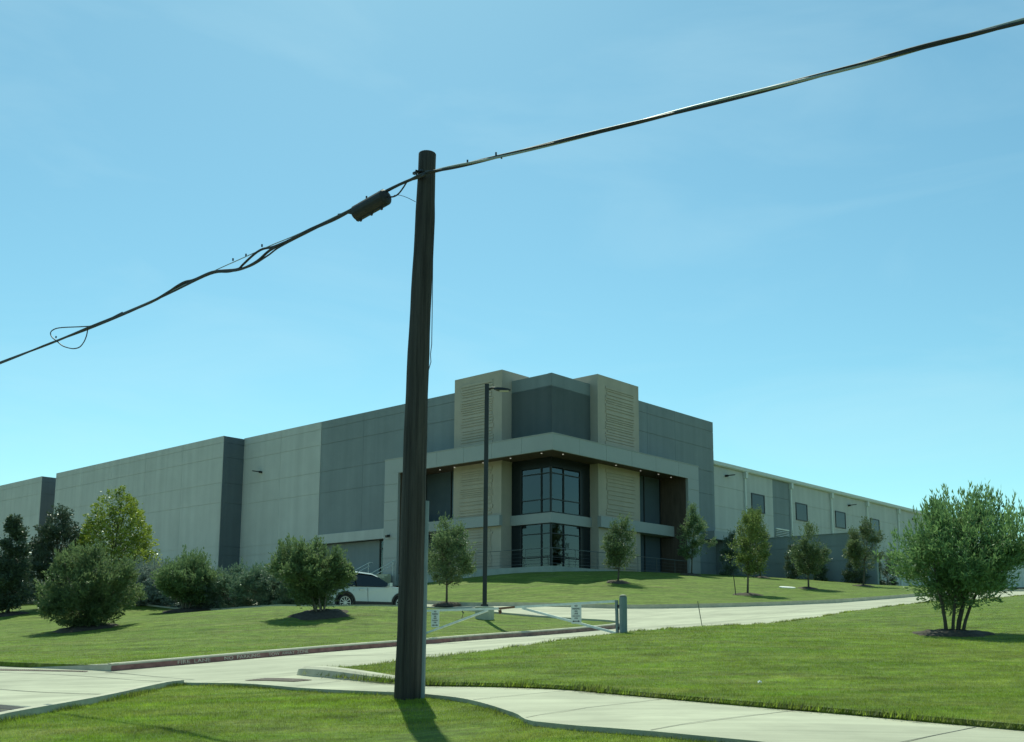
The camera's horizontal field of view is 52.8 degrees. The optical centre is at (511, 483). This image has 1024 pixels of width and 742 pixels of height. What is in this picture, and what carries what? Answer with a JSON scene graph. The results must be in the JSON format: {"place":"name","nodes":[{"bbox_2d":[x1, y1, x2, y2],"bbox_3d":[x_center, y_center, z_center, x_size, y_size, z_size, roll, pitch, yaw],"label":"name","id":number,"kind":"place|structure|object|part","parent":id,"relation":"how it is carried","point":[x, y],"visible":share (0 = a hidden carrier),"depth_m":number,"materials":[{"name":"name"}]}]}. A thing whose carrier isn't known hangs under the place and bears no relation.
{"place":"outdoors","nodes":[
{"label":"outdoors","id":0,"kind":"place"},
{"bbox_2d":[0,669,86,671],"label":"tactile paving","id":1,"kind":"structure","parent":0,"point":[39,670],"depth_m":21.56,"materials":[{"name":"concrete"}]},
{"bbox_2d":[249,678,311,680],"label":"tactile paving","id":2,"kind":"structure","parent":0,"point":[281,679],"depth_m":16.36,"materials":[{"name":"grey concrete"}]},
{"bbox_2d":[0,571,1023,741],"bbox_3d":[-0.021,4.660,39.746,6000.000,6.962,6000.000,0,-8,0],"label":"ground","id":3,"kind":"structure","parent":0,"point":[645,588],"depth_m":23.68,"materials":[{"name":"green plant"}]},
{"bbox_2d":[0,611,28,616],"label":"mulch mound","id":4,"kind":"object","parent":3,"relation":"on","point":[10,613],"visible":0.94,"depth_m":46.32,"materials":[{"name":"soil"}]},
{"bbox_2d":[0,513,34,612],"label":"evergreen tree","id":5,"kind":"object","parent":4,"relation":"on","point":[15,568],"visible":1,"depth_m":46.69,"materials":[{"name":"green plant"}]},
{"bbox_2d":[21,571,42,604],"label":"hedge shrub","id":6,"kind":"object","parent":3,"relation":"on","point":[30,592],"visible":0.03,"depth_m":55.66,"materials":[{"name":"green plant"}]},
{"bbox_2d":[19,503,84,601],"bbox_3d":[-22.157,3.510,49.992,3.921,5.236,3.454,-5,-10,29],"label":"evergreen tree","id":7,"kind":"object","parent":3,"relation":"on","point":[43,547],"visible":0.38,"depth_m":49.72,"materials":[{"name":"green plant"}]},
{"bbox_2d":[53,623,118,632],"bbox_3d":[-14.736,5.000,35.569,2.273,0.431,2.753,0,-8,0],"label":"mulch mound","id":8,"kind":"object","parent":3,"relation":"on","point":[81,628],"visible":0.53,"depth_m":34.96,"materials":[{"name":"soil"}]},
{"bbox_2d":[33,537,147,628],"bbox_3d":[-14.760,3.507,35.955,3.718,3.238,3.729,0,-8,0],"label":"bush","id":9,"kind":"object","parent":3,"relation":"on","point":[89,590],"visible":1,"depth_m":35.17,"materials":[{"name":"green plant"}]},
{"bbox_2d":[70,485,163,573],"bbox_3d":[-19.870,3.121,52.034,4.943,6.254,5.381,0,-8,0],"label":"deciduous tree","id":10,"kind":"object","parent":3,"relation":"on","point":[119,540],"visible":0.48,"depth_m":51.74,"materials":[{"name":"green plant"}]},
{"bbox_2d":[103,558,156,604],"bbox_3d":[-18.349,4.783,49.897,3.279,2.585,3.405,-3,-9,21],"label":"hedge shrub","id":11,"kind":"object","parent":3,"relation":"on","point":[138,582],"visible":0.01,"depth_m":49.82,"materials":[{"name":"green plant"}]},
{"bbox_2d":[118,555,172,605],"bbox_3d":[-17.060,4.608,48.712,3.267,2.685,3.548,4,-9,-25],"label":"hedge shrub","id":12,"kind":"object","parent":3,"relation":"on","point":[144,575],"visible":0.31,"depth_m":48.29,"materials":[{"name":"green plant"}]},
{"bbox_2d":[140,560,176,606],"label":"hedge shrub","id":13,"kind":"object","parent":3,"relation":"on","point":[149,587],"visible":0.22,"depth_m":47.50,"materials":[{"name":"green plant"}]},
{"bbox_2d":[162,607,209,612],"bbox_3d":[-14.052,5.518,44.649,2.501,0.341,2.137,0,-8,0],"label":"mulch mound","id":14,"kind":"object","parent":3,"relation":"on","point":[182,610],"visible":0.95,"depth_m":44.11,"materials":[{"name":"soil"}]},
{"bbox_2d":[149,544,224,607],"bbox_3d":[-14.084,4.071,44.764,3.098,2.912,3.561,6,-10,-33],"label":"bush","id":15,"kind":"object","parent":14,"relation":"on","point":[182,577],"visible":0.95,"depth_m":44.23,"materials":[{"name":"green plant"}]},
{"bbox_2d":[188,566,234,608],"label":"hedge shrub","id":16,"kind":"object","parent":3,"relation":"on","point":[205,605],"visible":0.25,"depth_m":44.96,"materials":[{"name":"green plant"}]},
{"bbox_2d":[203,557,260,608],"bbox_3d":[-11.883,4.425,45.019,3.156,2.493,2.553,6,-10,-33],"label":"hedge shrub","id":17,"kind":"object","parent":3,"relation":"on","point":[217,586],"visible":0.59,"depth_m":44.65,"materials":[{"name":"green plant"}]},
{"bbox_2d":[223,560,281,606],"bbox_3d":[-10.783,4.428,44.484,3.157,2.319,2.873,2,-9,-13],"label":"hedge shrub","id":18,"kind":"object","parent":3,"relation":"on","point":[243,583],"visible":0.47,"depth_m":43.74,"materials":[{"name":"green plant"}]},
{"bbox_2d":[252,562,304,604],"bbox_3d":[-9.586,4.290,43.797,2.824,2.286,3.087,0,-8,0],"label":"hedge shrub","id":19,"kind":"object","parent":3,"relation":"on","point":[267,595],"visible":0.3,"depth_m":43.16,"materials":[{"name":"green plant"}]},
{"bbox_2d":[288,608,348,619],"bbox_3d":[-6.544,4.484,35.181,2.328,0.502,2.754,0,-8,0],"label":"mulch mound","id":20,"kind":"object","parent":3,"relation":"on","point":[326,613],"visible":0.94,"depth_m":34.68,"materials":[{"name":"soil"}]},
{"bbox_2d":[264,533,357,611],"bbox_3d":[-6.705,3.052,35.317,3.014,2.832,2.962,5,-10,-30],"label":"bush","id":21,"kind":"object","parent":20,"relation":"on","point":[313,575],"visible":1,"depth_m":34.98,"materials":[{"name":"green plant"}]},
{"bbox_2d":[356,562,372,572],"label":"handrail","id":22,"kind":"object","parent":3,"relation":"on","point":[366,567],"visible":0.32,"depth_m":71.80,"materials":[{"name":"metal"}]},
{"bbox_2d":[371,561,393,575],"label":"handrail","id":23,"kind":"object","parent":3,"relation":"on","point":[384,569],"visible":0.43,"depth_m":69.81,"materials":[{"name":"metal"}]},
{"bbox_2d":[394,150,435,699],"bbox_3d":[-1.270,-0.725,13.558,0.430,7.664,0.359,0,-8,0],"label":"utility pole","id":24,"kind":"object","parent":3,"relation":"on","point":[410,667],"visible":0.97,"depth_m":13.36,"materials":[{"name":"brown wood"}]},
{"bbox_2d":[0,17,1023,363],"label":"overhead cable","id":25,"kind":"object","parent":24,"relation":"attached to","point":[728,99],"visible":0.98,"depth_m":12.14,"materials":[{"name":"rubber"}]},
{"bbox_2d":[339,181,415,221],"bbox_3d":[-1.934,-3.907,14.474,1.668,0.373,0.230,-7,-11,42],"label":"splice enclosure","id":26,"kind":"object","parent":25,"relation":"hanging from","point":[371,205],"visible":1,"depth_m":14.39,"materials":[{"name":"plastic"}]},
{"bbox_2d":[432,602,460,606],"bbox_3d":[-3.132,5.770,49.507,1.460,0.280,1.619,0,-8,0],"label":"mulch mound","id":27,"kind":"object","parent":3,"relation":"on","point":[442,604],"visible":1,"depth_m":49.07,"materials":[{"name":"soil"}]},
{"bbox_2d":[428,511,476,601],"bbox_3d":[-3.187,3.577,49.868,3.167,4.548,2.685,0,-8,0],"label":"young tree","id":28,"kind":"object","parent":27,"relation":"on","point":[455,545],"visible":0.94,"depth_m":49.54,"materials":[{"name":"green plant"}]},
{"bbox_2d":[0,370,933,586],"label":"warehouse building","id":29,"kind":"structure","parent":3,"relation":"on","point":[577,464],"depth_m":75.98,"materials":[{"name":"grey paint"}]},
{"bbox_2d":[379,540,382,573],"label":"entrance door","id":30,"kind":"structure","parent":29,"relation":"in","point":[380,541],"depth_m":75.63,"materials":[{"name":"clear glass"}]},
{"bbox_2d":[426,471,453,521],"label":"window","id":31,"kind":"structure","parent":29,"relation":"in","point":[439,486],"depth_m":71.84,"materials":[{"name":"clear glass"}]},
{"bbox_2d":[428,534,451,571],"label":"window frame","id":32,"kind":"structure","parent":29,"relation":"in","point":[429,537],"depth_m":71.92,"materials":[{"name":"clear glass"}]},
{"bbox_2d":[520,466,550,514],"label":"window","id":33,"kind":"structure","parent":29,"relation":"in","point":[535,483],"depth_m":65.82,"materials":[{"name":"blue glass"}]},
{"bbox_2d":[520,523,550,566],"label":"window frame","id":34,"kind":"structure","parent":29,"relation":"in","point":[532,536],"depth_m":65.33,"materials":[{"name":"blue glass"}]},
{"bbox_2d":[551,466,580,515],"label":"window","id":35,"kind":"structure","parent":29,"relation":"in","point":[565,483],"depth_m":66.10,"materials":[{"name":"blue glass"}]},
{"bbox_2d":[551,523,580,567],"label":"window frame","id":36,"kind":"structure","parent":29,"relation":"in","point":[562,536],"depth_m":65.54,"materials":[{"name":"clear glass"}]},
{"bbox_2d":[452,547,686,572],"bbox_3d":[2.577,5.731,70.905,12.719,1.121,14.729,-7,-11,41],"label":"guard railing","id":37,"kind":"object","parent":29,"relation":"on","point":[552,555],"visible":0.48,"depth_m":63.65,"materials":[{"name":"grey metal"}]},
{"bbox_2d":[640,476,660,524],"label":"window","id":38,"kind":"structure","parent":29,"relation":"in","point":[650,498],"depth_m":73.41,"materials":[{"name":"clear glass"}]},
{"bbox_2d":[640,535,661,571],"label":"window frame","id":39,"kind":"structure","parent":29,"relation":"in","point":[650,545],"depth_m":72.84,"materials":[{"name":"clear glass"}]},
{"bbox_2d":[751,493,764,513],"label":"window frame","id":40,"kind":"structure","parent":29,"relation":"in","point":[756,499],"depth_m":86.40,"materials":[{"name":"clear glass"}]},
{"bbox_2d":[795,502,807,521],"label":"window frame","id":41,"kind":"structure","parent":29,"relation":"in","point":[801,509],"depth_m":92.17,"materials":[{"name":"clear glass"}]},
{"bbox_2d":[835,511,845,528],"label":"window frame","id":42,"kind":"structure","parent":29,"relation":"in","point":[840,517],"depth_m":98.04,"materials":[{"name":"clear glass"}]},
{"bbox_2d":[870,518,879,534],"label":"window frame","id":43,"kind":"structure","parent":29,"relation":"in","point":[875,521],"depth_m":104.14,"materials":[{"name":"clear glass"}]},
{"bbox_2d":[475,384,510,619],"bbox_3d":[-0.663,0.705,36.289,1.201,8.628,0.660,0,-8,0],"label":"street lamp","id":44,"kind":"object","parent":3,"relation":"on","point":[489,615],"visible":0.73,"depth_m":36.18,"materials":[{"name":"metal"}]},
{"bbox_2d":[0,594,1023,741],"bbox_3d":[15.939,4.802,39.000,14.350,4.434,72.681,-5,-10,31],"label":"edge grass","id":45,"kind":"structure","parent":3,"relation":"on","point":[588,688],"depth_m":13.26,"materials":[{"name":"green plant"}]},
{"bbox_2d":[0,589,1023,720],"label":"kerb","id":46,"kind":"structure","parent":3,"relation":"on","point":[312,671],"depth_m":27.44,"materials":[{"name":"grey concrete"}]},
{"bbox_2d":[111,638,449,670],"bbox_3d":[-4.787,3.905,23.930,0.013,0.667,9.410,-7,-11,41],"label":"kerb paint","id":47,"kind":"object","parent":46,"relation":"attached to","point":[213,659],"visible":0.88,"depth_m":23.01,"materials":[{"name":"red paint"}]},
{"bbox_2d":[178,658,209,663],"bbox_3d":[-6.703,3.737,21.772,0.012,0.120,0.771,-7,-11,41],"label":"kerb lettering","id":48,"kind":"object","parent":47,"relation":"on","point":[194,661],"visible":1,"depth_m":21.77,"materials":[{"name":"paint"}]},
{"bbox_2d":[224,654,259,658],"bbox_3d":[-5.914,3.795,22.651,0.012,0.128,0.910,-7,-11,41],"label":"kerb lettering","id":49,"kind":"object","parent":47,"relation":"attached to","point":[244,656],"visible":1,"depth_m":22.71,"materials":[{"name":"paint"}]},
{"bbox_2d":[272,649,307,655],"bbox_3d":[-5.094,3.854,23.565,0.012,0.138,1.096,-7,-11,41],"label":"kerb lettering","id":50,"kind":"object","parent":47,"relation":"on","point":[287,652],"visible":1,"depth_m":23.51,"materials":[{"name":"paint"}]},
{"bbox_2d":[606,580,630,583],"bbox_3d":[5.705,5.300,55.297,1.445,0.343,1.614,0,-8,0],"label":"mulch mound","id":51,"kind":"object","parent":3,"relation":"on","point":[617,582],"visible":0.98,"depth_m":55.04,"materials":[{"name":"soil"}]},
{"bbox_2d":[599,513,638,580],"bbox_3d":[5.907,3.432,55.614,2.323,3.852,2.118,8,-12,-43],"label":"young tree","id":52,"kind":"object","parent":51,"relation":"on","point":[618,550],"visible":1,"depth_m":55.48,"materials":[{"name":"green plant"}]},
{"bbox_2d":[619,594,626,632],"bbox_3d":[2.514,3.107,23.298,0.176,1.210,0.176,0,-8,0],"label":"gate post","id":53,"kind":"object","parent":3,"relation":"on","point":[623,612],"visible":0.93,"depth_m":23.26,"materials":[{"name":"grey metal"}]},
{"bbox_2d":[515,600,619,632],"bbox_3d":[1.267,3.167,24.421,3.212,0.767,0.055,-7,-11,41],"label":"gate leaf","id":54,"kind":"object","parent":53,"relation":"attached to","point":[525,607],"visible":0.89,"depth_m":24.06,"materials":[{"name":"white paint"}]},
{"bbox_2d":[571,604,580,623],"bbox_3d":[1.504,3.041,24.160,0.303,0.460,0.038,-6,-10,36],"label":"parking sign","id":55,"kind":"object","parent":54,"relation":"attached to","point":[575,613],"visible":1,"depth_m":24.16,"materials":[{"name":"white plastic"}]},
{"bbox_2d":[680,573,700,575],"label":"mulch mound","id":56,"kind":"object","parent":3,"relation":"on","point":[692,574],"visible":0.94,"depth_m":65.50,"materials":[{"name":"soil"}]},
{"bbox_2d":[675,501,717,573],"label":"young tree","id":57,"kind":"object","parent":56,"relation":"on","point":[692,521],"visible":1,"depth_m":65.97,"materials":[{"name":"green plant"}]},
{"bbox_2d":[718,529,740,575],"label":"columnar shrub","id":58,"kind":"object","parent":3,"relation":"on","point":[727,568],"visible":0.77,"depth_m":71.90,"materials":[{"name":"green plant"}]},
{"bbox_2d":[733,592,763,595],"bbox_3d":[11.484,5.417,50.332,1.678,0.264,1.366,0,-8,0],"label":"mulch mound","id":59,"kind":"object","parent":3,"relation":"on","point":[748,594],"visible":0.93,"depth_m":50.05,"materials":[{"name":"soil"}]},
{"bbox_2d":[723,506,771,592],"bbox_3d":[11.617,3.227,50.593,2.500,4.509,2.173,0,-8,0],"label":"young tree","id":60,"kind":"object","parent":59,"relation":"on","point":[744,539],"visible":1,"depth_m":50.53,"materials":[{"name":"green plant"}]},
{"bbox_2d":[783,532,799,578],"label":"columnar shrub","id":61,"kind":"object","parent":3,"relation":"on","point":[787,566],"visible":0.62,"depth_m":72.87,"materials":[{"name":"green plant"}]},
{"bbox_2d":[716,531,878,584],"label":"screen wall","id":62,"kind":"structure","parent":3,"relation":"on","point":[836,542],"depth_m":74.03,"materials":[{"name":"paint"}]},
{"bbox_2d":[798,586,817,589],"bbox_3d":[16.302,5.778,56.784,1.379,0.291,1.663,0,-8,0],"label":"mulch mound","id":63,"kind":"object","parent":3,"relation":"on","point":[806,587],"visible":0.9,"depth_m":56.47,"materials":[{"name":"soil"}]},
{"bbox_2d":[787,520,832,586],"bbox_3d":[16.474,3.924,57.059,2.523,3.854,2.397,0,-8,0],"label":"young tree","id":64,"kind":"object","parent":63,"relation":"on","point":[808,552],"visible":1,"depth_m":56.79,"materials":[{"name":"green plant"}]},
{"bbox_2d":[811,546,829,580],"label":"columnar shrub","id":65,"kind":"object","parent":3,"relation":"on","point":[821,575],"visible":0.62,"depth_m":72.19,"materials":[{"name":"green plant"}]},
{"bbox_2d":[841,557,871,583],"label":"columnar shrub","id":66,"kind":"object","parent":3,"relation":"on","point":[851,575],"visible":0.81,"depth_m":70.68,"materials":[{"name":"green plant"}]},
{"bbox_2d":[852,584,873,586],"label":"mulch mound","id":67,"kind":"object","parent":3,"relation":"on","point":[863,585],"visible":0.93,"depth_m":62.88,"materials":[{"name":"soil"}]},
{"bbox_2d":[842,516,887,584],"bbox_3d":[21.709,4.109,63.676,2.847,4.507,2.736,0,-8,0],"label":"young tree","id":68,"kind":"object","parent":67,"relation":"on","point":[856,551],"visible":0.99,"depth_m":63.40,"materials":[{"name":"green plant"}]},
{"bbox_2d":[878,547,902,584],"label":"columnar shrub","id":69,"kind":"object","parent":3,"relation":"on","point":[881,582],"visible":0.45,"depth_m":73.67,"materials":[{"name":"green plant"}]},
{"bbox_2d":[873,479,1023,629],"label":"tree","id":70,"kind":"object","parent":3,"relation":"on","point":[959,557],"visible":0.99,"depth_m":23.66,"materials":[{"name":"green plant"}]},
{"bbox_2d":[912,629,994,636],"bbox_3d":[10.189,3.457,23.805,2.100,0.275,1.919,0,-8,0],"label":"mulch mound","id":71,"kind":"object","parent":3,"relation":"on","point":[953,633],"visible":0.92,"depth_m":23.31,"materials":[{"name":"soil"}]},
{"bbox_3d":[-2.398,3.839,27.647,0.176,1.235,0.176,0,-8,0],"label":"gate post","id":72,"kind":"object","parent":3,"relation":"on","visible":0},
{"bbox_2d":[426,606,514,633],"bbox_3d":[-1.337,3.616,26.700,3.802,0.842,0.085,-7,-11,41],"label":"gate leaf","id":73,"kind":"object","parent":72,"relation":"attached to","point":[473,615],"visible":0.83,"depth_m":26.57,"materials":[{"name":"white paint"}]},
{"bbox_2d":[431,610,438,626],"bbox_3d":[-2.031,3.561,27.291,0.303,0.460,0.038,-6,-10,36],"label":"parking sign","id":74,"kind":"object","parent":73,"relation":"attached to","point":[434,618],"visible":1,"depth_m":27.29,"materials":[{"name":"white plastic"}]},
{"bbox_2d":[0,591,1023,741],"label":"driveway","id":75,"kind":"structure","parent":0,"point":[644,714],"depth_m":14.02,"materials":[{"name":"concrete"}]},
{"bbox_2d":[0,705,24,711],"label":"road patch","id":76,"kind":"object","parent":75,"relation":"on","point":[9,707],"visible":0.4,"depth_m":13.08,"materials":[{"name":"concrete"}]},
{"bbox_2d":[155,590,198,607],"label":"hedge shrub","id":77,"kind":"object","parent":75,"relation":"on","point":[172,603],"visible":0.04,"depth_m":46.76,"materials":[{"name":"green plant"}]},
{"bbox_2d":[270,576,306,604],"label":"hedge shrub","id":78,"kind":"object","parent":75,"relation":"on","point":[280,600],"visible":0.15,"depth_m":42.72,"materials":[{"name":"green plant"}]},
{"bbox_2d":[327,571,397,604],"bbox_3d":[-6.005,4.362,41.635,4.020,1.610,1.981,7,-11,-38],"label":"parked car","id":79,"kind":"object","parent":75,"relation":"on","point":[369,589],"visible":0.45,"depth_m":41.03,"materials":[{"name":"white paint"}]},
{"bbox_3d":[-6.447,3.891,41.508,2.920,0.560,1.634,7,-11,-38],"label":"window glass","id":80,"kind":"part","parent":79,"relation":"part of","materials":[{"name":"black glass"}]},
{"bbox_2d":[0,601,973,741],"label":"pavement joint","id":81,"kind":"object","parent":75,"relation":"on","point":[500,696],"visible":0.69,"depth_m":16.11,"materials":[{"name":"grey concrete"}]},
{"bbox_2d":[1004,565,1023,588],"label":"box trailer","id":82,"kind":"object","parent":75,"relation":"on","point":[1021,580],"visible":0.06,"depth_m":71.76,"materials":[{"name":"white metal"}]},
{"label":"mulch mound","id":83,"kind":"structure","parent":0,"visible":0},
{"bbox_2d":[743,504,770,575],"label":"young tree","id":84,"kind":"object","parent":83,"relation":"on","point":[765,537],"visible":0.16,"depth_m":70.50,"materials":[{"name":"green plant"}]}
]}

